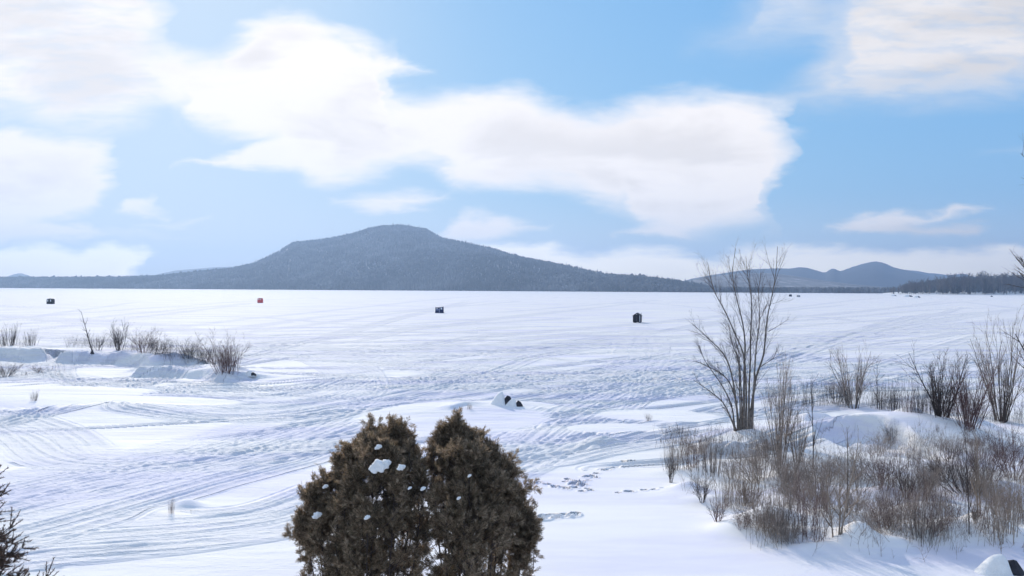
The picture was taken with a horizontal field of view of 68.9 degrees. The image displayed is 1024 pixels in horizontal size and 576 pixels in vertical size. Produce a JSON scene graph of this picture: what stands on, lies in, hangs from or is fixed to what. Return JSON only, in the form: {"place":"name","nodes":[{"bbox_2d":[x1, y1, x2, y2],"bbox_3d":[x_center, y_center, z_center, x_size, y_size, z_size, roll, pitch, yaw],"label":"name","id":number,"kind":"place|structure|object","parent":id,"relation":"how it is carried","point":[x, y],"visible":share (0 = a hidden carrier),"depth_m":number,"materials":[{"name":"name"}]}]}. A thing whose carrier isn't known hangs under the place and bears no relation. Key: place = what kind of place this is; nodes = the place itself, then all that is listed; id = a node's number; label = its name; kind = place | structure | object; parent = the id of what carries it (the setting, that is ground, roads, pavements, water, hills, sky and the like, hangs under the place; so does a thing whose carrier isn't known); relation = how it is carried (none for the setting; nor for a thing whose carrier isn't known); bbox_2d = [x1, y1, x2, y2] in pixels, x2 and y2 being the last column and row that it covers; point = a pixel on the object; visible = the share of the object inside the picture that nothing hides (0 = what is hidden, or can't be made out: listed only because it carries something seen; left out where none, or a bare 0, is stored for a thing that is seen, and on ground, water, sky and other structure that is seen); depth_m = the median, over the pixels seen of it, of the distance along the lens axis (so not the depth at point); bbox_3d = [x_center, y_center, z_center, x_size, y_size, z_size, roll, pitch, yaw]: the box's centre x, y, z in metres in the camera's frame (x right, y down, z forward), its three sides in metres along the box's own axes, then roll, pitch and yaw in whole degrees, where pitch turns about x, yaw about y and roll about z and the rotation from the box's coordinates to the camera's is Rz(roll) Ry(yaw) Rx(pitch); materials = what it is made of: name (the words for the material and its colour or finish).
{"place":"outdoors","nodes":[
{"label":"outdoors","id":0,"kind":"place"},
{"bbox_2d":[8,267,232,276],"bbox_3d":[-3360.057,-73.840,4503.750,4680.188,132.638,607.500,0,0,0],"label":"distant range","id":1,"kind":"structure","parent":0,"point":[171,272],"depth_m":4543.10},
{"bbox_2d":[33,229,734,292],"bbox_3d":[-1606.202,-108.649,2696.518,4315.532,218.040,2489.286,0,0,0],"label":"mountain","id":2,"kind":"structure","parent":0,"point":[362,240],"depth_m":1993.35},
{"bbox_2d":[0,284,272,289],"bbox_3d":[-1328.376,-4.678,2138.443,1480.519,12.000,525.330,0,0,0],"label":"lakeshore forest","id":3,"kind":"object","parent":2,"relation":"on","point":[98,286],"visible":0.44,"depth_m":2071.32,"materials":[{"name":"plant"}]},
{"bbox_2d":[0,275,732,292],"bbox_3d":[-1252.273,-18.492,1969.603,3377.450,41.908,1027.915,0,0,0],"label":"shoreline forest","id":4,"kind":"object","parent":2,"relation":"on","point":[416,280],"visible":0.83,"depth_m":1765.87,"materials":[{"name":"plant"}]},
{"bbox_2d":[0,224,735,292],"bbox_3d":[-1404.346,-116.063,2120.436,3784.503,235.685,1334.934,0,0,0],"label":"mountain forest","id":5,"kind":"object","parent":2,"relation":"on","point":[304,250],"visible":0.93,"depth_m":2029.40,"materials":[{"name":"plant"}]},
{"bbox_2d":[0,288,1023,475],"bbox_3d":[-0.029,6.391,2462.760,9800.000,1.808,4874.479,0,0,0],"label":"frozen lake","id":6,"kind":"structure","parent":0,"point":[579,375],"depth_m":74.48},
{"bbox_2d":[46,298,54,303],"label":"ice shelter","id":7,"kind":"object","parent":6,"relation":"on","point":[50,301],"visible":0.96,"depth_m":288.79,"materials":[{"name":"black fabric"}]},
{"bbox_2d":[435,307,443,312],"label":"ice shelter","id":8,"kind":"object","parent":6,"relation":"on","point":[439,309],"visible":0.95,"depth_m":206.06,"materials":[{"name":"blue fabric"}]},
{"bbox_2d":[633,313,641,322],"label":"ice fishing shack","id":9,"kind":"structure","parent":6,"relation":"on","point":[637,317],"depth_m":153.05,"materials":[{"name":"grey fabric"}]},
{"bbox_2d":[0,346,1023,575],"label":"snowy shore","id":10,"kind":"structure","parent":0,"point":[632,511],"depth_m":21.29,"materials":[{"name":"snow"}]},
{"bbox_2d":[0,320,20,345],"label":"bare shrub","id":11,"kind":"object","parent":10,"relation":"on","point":[14,335],"visible":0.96,"depth_m":87.35,"materials":[{"name":"brown plant"}]},
{"bbox_2d":[0,363,23,376],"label":"bare shrub","id":12,"kind":"object","parent":10,"relation":"on","point":[2,371],"visible":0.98,"depth_m":57.48,"materials":[{"name":"brown plant"}]},
{"bbox_2d":[0,464,59,575],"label":"spruce tree","id":13,"kind":"object","parent":10,"relation":"on","point":[4,563],"visible":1,"depth_m":10.04,"materials":[{"name":"green plant"}]},
{"bbox_2d":[21,326,39,345],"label":"bare shrub","id":14,"kind":"object","parent":10,"relation":"on","point":[29,341],"visible":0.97,"depth_m":87.22,"materials":[{"name":"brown plant"}]},
{"bbox_2d":[2,361,61,374],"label":"hollow stubble","id":15,"kind":"object","parent":10,"relation":"on","point":[33,368],"visible":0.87,"depth_m":62.13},
{"bbox_2d":[30,390,39,400],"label":"dry weed","id":16,"kind":"object","parent":10,"relation":"on","point":[35,398],"visible":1,"depth_m":42.56,"materials":[{"name":"brown plant"}]},
{"bbox_2d":[80,311,91,350],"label":"sapling","id":17,"kind":"object","parent":10,"relation":"on","point":[86,332],"visible":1,"depth_m":70.11,"materials":[{"name":"brown plant"}]},
{"bbox_2d":[83,330,108,349],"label":"bare shrub","id":18,"kind":"object","parent":10,"relation":"on","point":[102,340],"visible":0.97,"depth_m":81.57,"materials":[{"name":"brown plant"}]},
{"bbox_2d":[106,319,130,350],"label":"bare shrub","id":19,"kind":"object","parent":10,"relation":"on","point":[118,339],"visible":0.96,"depth_m":81.73,"materials":[{"name":"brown plant"}]},
{"bbox_2d":[0,334,241,368],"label":"bank stubble","id":20,"kind":"object","parent":10,"relation":"on","point":[165,349],"visible":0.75,"depth_m":64.97,"materials":[{"name":"plant"}]},
{"bbox_2d":[123,326,166,352],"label":"bare shrub","id":21,"kind":"object","parent":10,"relation":"on","point":[141,341],"visible":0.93,"depth_m":66.28,"materials":[{"name":"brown plant"}]},
{"bbox_2d":[145,332,173,354],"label":"bare shrub","id":22,"kind":"object","parent":10,"relation":"on","point":[157,346],"visible":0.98,"depth_m":63.38,"materials":[{"name":"brown plant"}]},
{"bbox_2d":[167,497,174,512],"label":"bare shrub","id":23,"kind":"object","parent":10,"relation":"on","point":[171,506],"visible":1,"depth_m":20.49,"materials":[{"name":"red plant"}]},
{"bbox_2d":[167,337,203,358],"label":"bare shrub","id":24,"kind":"object","parent":10,"relation":"on","point":[192,348],"visible":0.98,"depth_m":63.96,"materials":[{"name":"brown plant"}]},
{"bbox_2d":[194,344,215,363],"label":"bare shrub","id":25,"kind":"object","parent":10,"relation":"on","point":[204,361],"visible":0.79,"depth_m":64.90,"materials":[{"name":"brown plant"}]},
{"bbox_2d":[193,326,251,373],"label":"bare shrub","id":26,"kind":"object","parent":10,"relation":"on","point":[227,355],"visible":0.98,"depth_m":55.44,"materials":[{"name":"brown plant"}]},
{"bbox_2d":[219,346,242,374],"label":"bare shrub","id":27,"kind":"object","parent":10,"relation":"on","point":[228,364],"visible":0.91,"depth_m":55.35,"materials":[{"name":"brown plant"}]},
{"bbox_2d":[246,371,257,376],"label":"snow capped boulder","id":28,"kind":"object","parent":10,"relation":"on","point":[250,374],"visible":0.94,"depth_m":56.27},
{"bbox_2d":[281,412,442,575],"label":"cedar tree","id":29,"kind":"object","parent":10,"relation":"on","point":[379,462],"visible":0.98,"depth_m":11.96,"materials":[{"name":"green plant"}]},
{"bbox_2d":[411,405,544,575],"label":"cedar tree","id":30,"kind":"object","parent":10,"relation":"on","point":[490,516],"visible":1,"depth_m":12.03,"materials":[{"name":"green plant"}]},
{"bbox_2d":[490,392,510,405],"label":"snow capped boulder","id":31,"kind":"object","parent":10,"relation":"on","point":[499,399],"visible":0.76,"depth_m":41.88,"materials":[{"name":"snow"}]},
{"bbox_2d":[506,398,522,406],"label":"snow capped boulder","id":32,"kind":"object","parent":10,"relation":"on","point":[512,403],"visible":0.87,"depth_m":41.67,"materials":[{"name":"snow"}]},
{"bbox_2d":[664,447,677,482],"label":"bare shrub","id":33,"kind":"object","parent":10,"relation":"on","point":[670,473],"visible":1,"depth_m":24.86,"materials":[{"name":"brown plant"}]},
{"bbox_2d":[663,443,684,468],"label":"bare shrub","id":34,"kind":"object","parent":10,"relation":"on","point":[675,456],"visible":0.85,"depth_m":26.95,"materials":[{"name":"brown plant"}]},
{"bbox_2d":[680,434,707,469],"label":"bare shrub","id":35,"kind":"object","parent":10,"relation":"on","point":[696,452],"visible":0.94,"depth_m":26.77,"materials":[{"name":"brown plant"}]},
{"bbox_2d":[687,473,713,502],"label":"bare shrub","id":36,"kind":"object","parent":10,"relation":"on","point":[700,494],"visible":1,"depth_m":21.86,"materials":[{"name":"brown plant"}]},
{"bbox_2d":[655,421,760,456],"bbox_3d":[8.537,6.407,32.466,4.457,0.922,6.421,0,0,13],"label":"slope stubble","id":37,"kind":"object","parent":10,"relation":"on","point":[682,430],"visible":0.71,"depth_m":32.69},
{"bbox_2d":[692,431,727,476],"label":"bare shrub","id":38,"kind":"object","parent":10,"relation":"on","point":[715,456],"visible":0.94,"depth_m":26.30,"materials":[{"name":"brown plant"}]},
{"bbox_2d":[706,492,729,521],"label":"bare shrub","id":39,"kind":"object","parent":10,"relation":"on","point":[722,511],"visible":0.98,"depth_m":19.59,"materials":[{"name":"brown plant"}]},
{"bbox_2d":[710,457,741,509],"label":"bare shrub","id":40,"kind":"object","parent":10,"relation":"on","point":[727,494],"visible":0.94,"depth_m":21.51,"materials":[{"name":"plant"}]},
{"bbox_2d":[685,239,791,430],"bbox_3d":[10.335,2.059,34.200,5.534,8.994,4.068,0,0,0],"label":"bare tree","id":41,"kind":"object","parent":10,"relation":"on","point":[743,408],"visible":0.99,"depth_m":33.70,"materials":[{"name":"grey plant"}]},
{"bbox_2d":[728,508,752,529],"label":"bare shrub","id":42,"kind":"object","parent":10,"relation":"on","point":[740,525],"visible":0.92,"depth_m":18.52,"materials":[{"name":"brown plant"}]},
{"bbox_2d":[734,453,762,505],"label":"bare shrub","id":43,"kind":"object","parent":10,"relation":"on","point":[744,480],"visible":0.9,"depth_m":21.66,"materials":[{"name":"plant"}]},
{"bbox_2d":[726,437,779,483],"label":"bare shrub","id":44,"kind":"object","parent":10,"relation":"on","point":[751,470],"visible":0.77,"depth_m":24.96,"materials":[{"name":"brown plant"}]},
{"bbox_2d":[741,412,787,457],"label":"bare shrub","id":45,"kind":"object","parent":10,"relation":"on","point":[762,436],"visible":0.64,"depth_m":29.75,"materials":[{"name":"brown plant"}]},
{"bbox_2d":[756,474,794,541],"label":"bare shrub","id":46,"kind":"object","parent":10,"relation":"on","point":[780,512],"visible":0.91,"depth_m":18.12,"materials":[{"name":"brown plant"}]},
{"bbox_2d":[753,343,805,464],"bbox_3d":[10.193,4.487,28.312,1.682,5.145,2.031,0,0,35],"label":"tall shrub","id":47,"kind":"object","parent":10,"relation":"on","point":[778,439],"visible":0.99,"depth_m":28.27,"materials":[{"name":"grey plant"}]},
{"bbox_2d":[764,444,820,494],"bbox_3d":[8.737,5.552,23.083,1.909,1.863,1.693,0,0,-35],"label":"bare shrub","id":48,"kind":"object","parent":10,"relation":"on","point":[797,468],"visible":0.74,"depth_m":23.06,"materials":[{"name":"brown plant"}]},
{"bbox_2d":[777,398,813,462],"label":"bare shrub","id":49,"kind":"object","parent":10,"relation":"on","point":[794,439],"visible":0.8,"depth_m":28.66,"materials":[{"name":"brown plant"}]},
{"bbox_2d":[785,464,830,541],"bbox_3d":[7.172,5.194,17.963,1.073,1.996,1.230,0,0,-35],"label":"bare shrub","id":50,"kind":"object","parent":10,"relation":"on","point":[805,516],"visible":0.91,"depth_m":17.96,"materials":[{"name":"brown plant"}]},
{"bbox_2d":[804,375,821,461],"bbox_3d":[10.856,4.934,27.002,0.960,3.806,0.508,0,0,-10],"label":"sapling","id":51,"kind":"object","parent":10,"relation":"on","point":[812,404],"visible":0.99,"depth_m":27.00,"materials":[{"name":"brown plant"}]},
{"bbox_2d":[789,445,845,495],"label":"bare shrub","id":52,"kind":"object","parent":10,"relation":"on","point":[827,472],"visible":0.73,"depth_m":22.84,"materials":[{"name":"brown plant"}]},
{"bbox_2d":[820,370,847,402],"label":"bare shrub","id":53,"kind":"object","parent":10,"relation":"on","point":[830,396],"visible":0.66,"depth_m":45.89,"materials":[{"name":"brown plant"}]},
{"bbox_2d":[654,411,1023,561],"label":"thicket brush","id":54,"kind":"object","parent":10,"relation":"on","point":[858,505],"visible":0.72,"depth_m":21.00,"materials":[{"name":"plant"}]},
{"bbox_2d":[820,425,868,536],"bbox_3d":[7.872,4.677,17.636,1.246,2.837,0.830,0,0,37],"label":"sapling","id":55,"kind":"object","parent":10,"relation":"on","point":[838,498],"visible":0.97,"depth_m":17.67,"materials":[{"name":"plant"}]},
{"bbox_2d":[838,379,859,405],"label":"bare shrub","id":56,"kind":"object","parent":10,"relation":"on","point":[848,395],"visible":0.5,"depth_m":45.13,"materials":[{"name":"brown plant"}]},
{"bbox_2d":[822,345,881,408],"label":"tall shrub","id":57,"kind":"object","parent":10,"relation":"on","point":[859,391],"visible":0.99,"depth_m":44.10,"materials":[{"name":"brown plant"}]},
{"bbox_2d":[837,421,866,512],"bbox_3d":[9.057,4.871,19.840,0.723,2.706,0.486,0,0,5],"label":"sapling","id":58,"kind":"object","parent":10,"relation":"on","point":[847,465],"visible":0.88,"depth_m":19.94,"materials":[{"name":"brown plant"}]},
{"bbox_2d":[834,444,887,494],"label":"bare shrub","id":59,"kind":"object","parent":10,"relation":"on","point":[857,481],"visible":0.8,"depth_m":22.92,"materials":[{"name":"brown plant"}]},
{"bbox_2d":[868,359,885,399],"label":"sapling","id":60,"kind":"object","parent":10,"relation":"on","point":[876,382],"visible":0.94,"depth_m":44.08,"materials":[{"name":"brown plant"}]},
{"bbox_2d":[848,441,911,490],"bbox_3d":[11.357,5.477,23.082,1.475,1.560,1.808,0,0,-38],"label":"bare shrub","id":61,"kind":"object","parent":10,"relation":"on","point":[882,476],"visible":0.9,"depth_m":23.14,"materials":[{"name":"red plant"}]},
{"bbox_2d":[874,384,886,409],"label":"bare shrub","id":62,"kind":"object","parent":10,"relation":"on","point":[878,400],"visible":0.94,"depth_m":43.64,"materials":[{"name":"brown plant"}]},
{"bbox_2d":[861,492,908,527],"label":"bare shrub","id":63,"kind":"object","parent":10,"relation":"on","point":[884,518],"visible":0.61,"depth_m":18.69,"materials":[{"name":"brown plant"}]},
{"bbox_2d":[878,417,898,444],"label":"bare shrub","id":64,"kind":"object","parent":10,"relation":"on","point":[890,431],"visible":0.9,"depth_m":32.59,"materials":[{"name":"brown plant"}]},
{"bbox_2d":[759,364,1023,424],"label":"bank brush","id":65,"kind":"object","parent":10,"relation":"on","point":[873,395],"visible":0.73,"depth_m":44.01,"materials":[{"name":"brown plant"}]},
{"bbox_2d":[887,387,900,409],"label":"bare shrub","id":66,"kind":"object","parent":10,"relation":"on","point":[893,403],"visible":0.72,"depth_m":43.28,"materials":[{"name":"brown plant"}]},
{"bbox_2d":[891,465,918,497],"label":"bare shrub","id":67,"kind":"object","parent":10,"relation":"on","point":[905,482],"visible":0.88,"depth_m":22.50,"materials":[{"name":"brown plant"}]},
{"bbox_2d":[901,387,915,411],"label":"bare shrub","id":68,"kind":"object","parent":10,"relation":"on","point":[907,403],"visible":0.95,"depth_m":34.01,"materials":[{"name":"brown plant"}]},
{"bbox_2d":[899,478,943,546],"bbox_3d":[9.731,5.296,17.669,0.982,1.527,0.977,0,0,38],"label":"bare shrub","id":69,"kind":"object","parent":10,"relation":"on","point":[922,518],"visible":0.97,"depth_m":17.66,"materials":[{"name":"brown plant"}]},
{"bbox_2d":[914,388,928,413],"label":"bare shrub","id":70,"kind":"object","parent":10,"relation":"on","point":[921,402],"visible":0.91,"depth_m":34.00,"materials":[{"name":"brown plant"}]},
{"bbox_2d":[898,497,957,536],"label":"bare shrub","id":71,"kind":"object","parent":10,"relation":"on","point":[951,523],"visible":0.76,"depth_m":17.74,"materials":[{"name":"brown plant"}]},
{"bbox_2d":[893,341,973,417],"bbox_3d":[19.132,4.181,33.944,3.558,3.800,2.771,0,0,22],"label":"tall shrub","id":72,"kind":"object","parent":10,"relation":"on","point":[933,381],"visible":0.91,"depth_m":33.65,"materials":[{"name":"brown plant"}]},
{"bbox_2d":[923,379,957,419],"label":"bare shrub","id":73,"kind":"object","parent":10,"relation":"on","point":[942,401],"visible":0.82,"depth_m":33.37,"materials":[{"name":"brown plant"}]},
{"bbox_2d":[912,442,972,480],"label":"bare shrub","id":74,"kind":"object","parent":10,"relation":"on","point":[943,463],"visible":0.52,"depth_m":25.16,"materials":[{"name":"brown plant"}]},
{"bbox_2d":[862,424,1023,540],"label":"undergrowth","id":75,"kind":"object","parent":10,"relation":"on","point":[942,488],"visible":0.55,"depth_m":20.47,"materials":[{"name":"brown plant"}]},
{"bbox_2d":[932,424,969,459],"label":"bare shrub","id":76,"kind":"object","parent":10,"relation":"on","point":[946,438],"visible":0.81,"depth_m":29.01,"materials":[{"name":"brown plant"}]},
{"bbox_2d":[915,433,1005,496],"bbox_3d":[13.875,5.568,23.260,2.513,2.046,2.803,0,0,-21],"label":"bare shrub","id":77,"kind":"object","parent":10,"relation":"on","point":[958,475],"visible":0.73,"depth_m":23.45,"materials":[{"name":"brown plant"}]},
{"bbox_2d":[955,403,973,534],"bbox_3d":[10.794,4.430,17.818,0.441,3.524,0.626,0,0,39],"label":"sapling","id":78,"kind":"object","parent":10,"relation":"on","point":[967,491],"visible":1,"depth_m":17.85,"materials":[{"name":"brown plant"}]},
{"bbox_2d":[937,388,992,432],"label":"bare shrub","id":79,"kind":"object","parent":10,"relation":"on","point":[975,410],"visible":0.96,"depth_m":32.10,"materials":[{"name":"brown plant"}]},
{"bbox_2d":[938,347,1003,428],"bbox_3d":[20.056,4.373,32.658,2.516,3.950,2.649,0,0,19],"label":"tall shrub","id":80,"kind":"object","parent":10,"relation":"on","point":[971,393],"visible":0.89,"depth_m":32.52,"materials":[{"name":"brown plant"}]},
{"bbox_2d":[966,429,989,511],"bbox_3d":[11.809,4.666,18.977,0.550,2.333,0.647,0,0,27],"label":"sapling","id":81,"kind":"object","parent":10,"relation":"on","point":[976,483],"visible":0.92,"depth_m":18.88,"materials":[{"name":"plant"}]},
{"bbox_2d":[957,421,1023,482],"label":"bare shrub","id":82,"kind":"object","parent":10,"relation":"on","point":[999,455],"visible":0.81,"depth_m":23.70,"materials":[{"name":"red plant"}]},
{"bbox_2d":[968,305,1023,421],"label":"tall shrub","id":83,"kind":"object","parent":10,"relation":"on","point":[1011,387],"visible":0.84,"depth_m":39.76,"materials":[{"name":"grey plant"}]},
{"bbox_2d":[971,412,1023,480],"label":"bare shrub","id":84,"kind":"object","parent":10,"relation":"on","point":[1015,449],"visible":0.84,"depth_m":25.86,"materials":[{"name":"red plant"}]},
{"bbox_2d":[974,554,1023,575],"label":"snow capped boulder","id":85,"kind":"object","parent":10,"relation":"on","point":[997,565],"visible":0.91,"depth_m":15.98,"materials":[{"name":"snow"}]},
{"bbox_2d":[988,348,1013,422],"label":"tall shrub","id":86,"kind":"object","parent":10,"relation":"on","point":[1002,407],"visible":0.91,"depth_m":39.42,"materials":[{"name":"brown plant"}]},
{"bbox_2d":[980,452,1023,543],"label":"bare shrub","id":87,"kind":"object","parent":10,"relation":"on","point":[1007,513],"visible":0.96,"depth_m":17.81,"materials":[{"name":"plant"}]},
{"bbox_2d":[999,136,1023,367],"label":"bare tree","id":88,"kind":"object","parent":10,"relation":"on","point":[1021,259],"visible":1,"depth_m":15.42,"materials":[{"name":"brown plant"}]},
{"bbox_2d":[1010,466,1023,524],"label":"bare shrub","id":89,"kind":"object","parent":10,"relation":"on","point":[1016,487],"visible":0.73,"depth_m":19.93,"materials":[{"name":"plant"}]},
{"bbox_2d":[0,0,1023,280],"label":"sky","id":90,"kind":"structure","parent":0,"point":[138,137],"materials":[{"name":"blue"}]},
{"bbox_2d":[689,273,888,287],"bbox_3d":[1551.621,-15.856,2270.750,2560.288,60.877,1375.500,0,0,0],"label":"hill","id":91,"kind":"structure","parent":0,"point":[790,281],"depth_m":2002.58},
{"bbox_2d":[687,286,899,292],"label":"lakeshore forest","id":92,"kind":"object","parent":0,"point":[826,290],"visible":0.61,"depth_m":1429.51,"materials":[{"name":"plant"}]},
{"bbox_2d":[686,261,938,287],"bbox_3d":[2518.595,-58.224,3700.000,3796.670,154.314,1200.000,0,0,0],"label":"mountain range","id":93,"kind":"structure","parent":0,"point":[878,274],"depth_m":3496.29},
{"bbox_2d":[908,270,975,278],"bbox_3d":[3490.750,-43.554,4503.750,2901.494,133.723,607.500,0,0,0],"label":"distant range","id":94,"kind":"structure","parent":0,"point":[939,276],"depth_m":4528.46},
{"bbox_2d":[883,290,1023,294],"bbox_3d":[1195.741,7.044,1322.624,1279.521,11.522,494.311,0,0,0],"label":"wooded point","id":95,"kind":"structure","parent":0,"point":[972,293],"depth_m":1115.36,"materials":[{"name":"plant"}]},
{"bbox_2d":[946,274,955,289],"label":"bare tree","id":96,"kind":"object","parent":95,"relation":"on","point":[949,282],"visible":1,"depth_m":1091.86,"materials":[{"name":"grey plant"}]},
{"bbox_2d":[901,275,1022,292],"bbox_3d":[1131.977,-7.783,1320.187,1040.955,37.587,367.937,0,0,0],"label":"distant trees","id":97,"kind":"object","parent":95,"relation":"on","point":[978,289],"visible":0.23,"depth_m":1158.11,"materials":[{"name":"plant"}]},
{"bbox_2d":[958,272,967,287],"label":"bare tree","id":98,"kind":"object","parent":95,"relation":"on","point":[963,283],"visible":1,"depth_m":1091.64,"materials":[{"name":"grey plant"}]},
{"bbox_2d":[971,274,980,289],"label":"bare tree","id":99,"kind":"object","parent":95,"relation":"on","point":[975,281],"visible":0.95,"depth_m":1097.37,"materials":[{"name":"grey plant"}]},
{"bbox_2d":[982,279,986,293],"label":"spruce tree","id":100,"kind":"object","parent":95,"relation":"on","point":[984,290],"visible":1,"depth_m":1098.55,"materials":[{"name":"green plant"}]},
{"bbox_2d":[990,274,997,293],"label":"bare tree","id":101,"kind":"object","parent":95,"relation":"on","point":[992,281],"visible":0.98,"depth_m":1111.68,"materials":[{"name":"grey plant"}]},
{"bbox_2d":[1001,272,1010,293],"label":"bare tree","id":102,"kind":"object","parent":95,"relation":"on","point":[1006,281],"visible":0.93,"depth_m":1102.84,"materials":[{"name":"grey plant"}]},
{"bbox_2d":[1006,271,1012,292],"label":"bare tree","id":103,"kind":"object","parent":95,"relation":"on","point":[1009,281],"visible":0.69,"depth_m":1133.76,"materials":[{"name":"grey plant"}]},
{"bbox_2d":[1010,272,1022,293],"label":"bare tree","id":104,"kind":"object","parent":95,"relation":"on","point":[1015,283],"visible":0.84,"depth_m":1116.72,"materials":[{"name":"grey plant"}]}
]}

